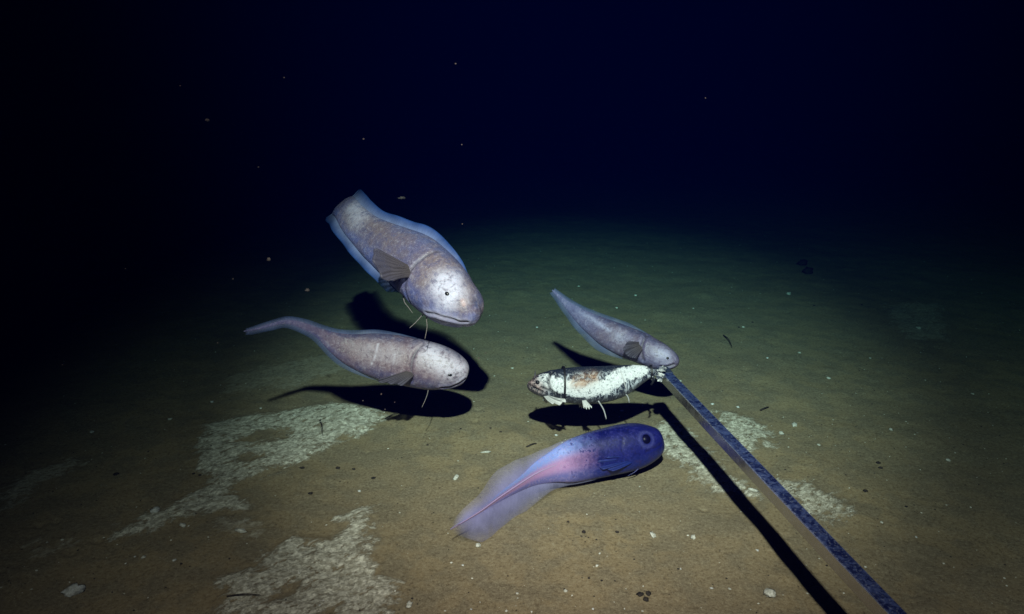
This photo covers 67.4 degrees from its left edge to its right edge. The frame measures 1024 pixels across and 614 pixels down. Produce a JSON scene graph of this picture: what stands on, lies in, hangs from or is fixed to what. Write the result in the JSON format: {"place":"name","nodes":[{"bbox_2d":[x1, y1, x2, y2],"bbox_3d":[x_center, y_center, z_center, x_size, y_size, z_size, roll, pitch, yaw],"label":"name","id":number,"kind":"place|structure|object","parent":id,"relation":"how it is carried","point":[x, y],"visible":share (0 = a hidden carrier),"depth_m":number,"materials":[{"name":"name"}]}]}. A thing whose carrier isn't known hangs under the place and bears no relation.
{"place":"outdoors","nodes":[
{"label":"outdoors","id":0,"kind":"place"},
{"bbox_2d":[244,318,468,406],"bbox_3d":[-0.346,0.111,1.757,0.486,0.216,0.171,-5,18,-16],"label":"pale fish","id":1,"kind":"object","parent":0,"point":[407,361],"visible":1,"depth_m":1.76},
{"bbox_2d":[328,191,483,336],"bbox_3d":[-0.330,-0.120,1.850,0.219,0.269,0.665,-13,21,-37],"label":"pale fish","id":2,"kind":"object","parent":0,"point":[422,270],"visible":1,"depth_m":1.70},
{"bbox_2d":[0,127,1023,613],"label":"seabed","id":3,"kind":"structure","parent":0,"point":[880,223],"depth_m":2.29,"materials":[{"name":"brown sand"}]},
{"bbox_2d":[60,582,85,596],"bbox_3d":[-0.751,0.484,1.316,0.029,0.015,0.038,16,23,42],"label":"pale stone","id":4,"kind":"object","parent":3,"relation":"on","point":[73,589],"visible":1,"depth_m":1.31,"materials":[{"name":"grey stone"}]},
{"bbox_2d":[150,506,159,512],"bbox_3d":[-0.722,0.411,1.554,0.020,0.010,0.018,-14,22,-38],"label":"pale stone","id":5,"kind":"object","parent":3,"relation":"on","point":[155,509],"visible":1,"depth_m":1.55,"materials":[{"name":"grey stone"}]},
{"bbox_2d":[234,528,246,532],"bbox_3d":[-0.526,0.433,1.488,0.029,0.007,0.011,8,19,26],"label":"shell fragment","id":6,"kind":"object","parent":3,"relation":"on","point":[239,530],"visible":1,"depth_m":1.49,"materials":[{"name":"white"}]},
{"bbox_2d":[226,593,259,596],"bbox_3d":[-0.454,0.487,1.296,0.057,0.007,0.003,0,17,0],"label":"twig","id":7,"kind":"object","parent":3,"relation":"on","point":[241,594],"visible":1,"depth_m":1.30,"materials":[{"name":"black wood"}]},
{"bbox_2d":[406,601,412,607],"bbox_3d":[-0.171,0.498,1.285,0.010,0.006,0.016,2,17,6],"label":"shell fragment","id":8,"kind":"object","parent":3,"relation":"on","point":[409,604],"visible":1,"depth_m":1.28,"materials":[{"name":"white"}]},
{"bbox_2d":[0,235,1015,612],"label":"pale grit","id":9,"kind":"object","parent":3,"relation":"on","point":[528,421],"visible":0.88,"depth_m":1.80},
{"bbox_2d":[0,235,1021,612],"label":"dark grit","id":10,"kind":"object","parent":3,"relation":"on","point":[496,415],"visible":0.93,"depth_m":1.95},
{"bbox_2d":[763,588,775,597],"bbox_3d":[0.442,0.491,1.316,0.023,0.012,0.023,0,17,0],"label":"shell fragment","id":11,"kind":"object","parent":3,"relation":"on","point":[768,592],"visible":1,"depth_m":1.31,"materials":[{"name":"white"}]},
{"bbox_2d":[656,367,906,613],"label":"bait bar","id":12,"kind":"object","parent":3,"relation":"on","point":[867,589],"visible":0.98,"depth_m":1.25,"materials":[{"name":"blue metal"}]},
{"bbox_2d":[527,365,666,409],"bbox_3d":[0.196,0.193,1.776,0.323,0.116,0.096,0,17,0],"label":"bait fish","id":13,"kind":"object","parent":12,"relation":"attached to","point":[584,389],"visible":0.99,"depth_m":1.77},
{"bbox_2d":[561,366,565,403],"bbox_3d":[0.119,0.182,1.786,0.010,0.085,0.063,-1,17,-4],"label":"cable tie","id":14,"kind":"object","parent":13,"relation":"attached to","point":[564,371],"visible":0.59,"depth_m":1.76,"materials":[{"name":"black plastic"}]},
{"bbox_2d":[620,370,629,402],"bbox_3d":[0.262,0.177,1.788,0.018,0.070,0.068,-7,18,-20],"label":"cable tie","id":15,"kind":"object","parent":13,"relation":"attached to","point":[625,385],"visible":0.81,"depth_m":1.78,"materials":[{"name":"white plastic"}]},
{"bbox_2d":[649,365,653,384],"bbox_3d":[0.324,0.160,1.779,0.009,0.034,0.066,2,17,6],"label":"cable tie","id":16,"kind":"object","parent":13,"relation":"attached to","point":[651,369],"visible":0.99,"depth_m":1.79,"materials":[{"name":"black plastic"}]},
{"bbox_2d":[796,259,807,265],"bbox_3d":[1.335,-0.202,3.536,0.050,0.037,0.041,0,17,0],"label":"dark debris","id":17,"kind":"object","parent":3,"relation":"on","point":[803,262],"visible":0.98,"depth_m":3.52,"materials":[{"name":"black"}]},
{"bbox_2d":[802,267,812,273],"bbox_3d":[1.310,-0.160,3.404,0.049,0.037,0.040,0,17,0],"label":"dark debris","id":18,"kind":"object","parent":3,"relation":"on","point":[807,270],"visible":0.98,"depth_m":3.39,"materials":[{"name":"black"}]},
{"bbox_2d":[0,0,1023,136],"label":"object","id":19,"kind":"structure","parent":0,"point":[942,67],"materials":[{"name":"liquid"}]},
{"bbox_2d":[458,423,664,524],"bbox_3d":[0.097,0.353,1.597,0.565,0.132,0.104,-11,20,-31],"label":"violet fish","id":20,"kind":"object","parent":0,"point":[618,449],"visible":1,"depth_m":1.63},
{"bbox_2d":[552,289,678,369],"bbox_3d":[0.254,0.058,1.983,0.126,0.163,0.368,-16,23,-42],"label":"pale fish","id":21,"kind":"object","parent":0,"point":[629,343],"visible":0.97,"depth_m":1.94}
]}

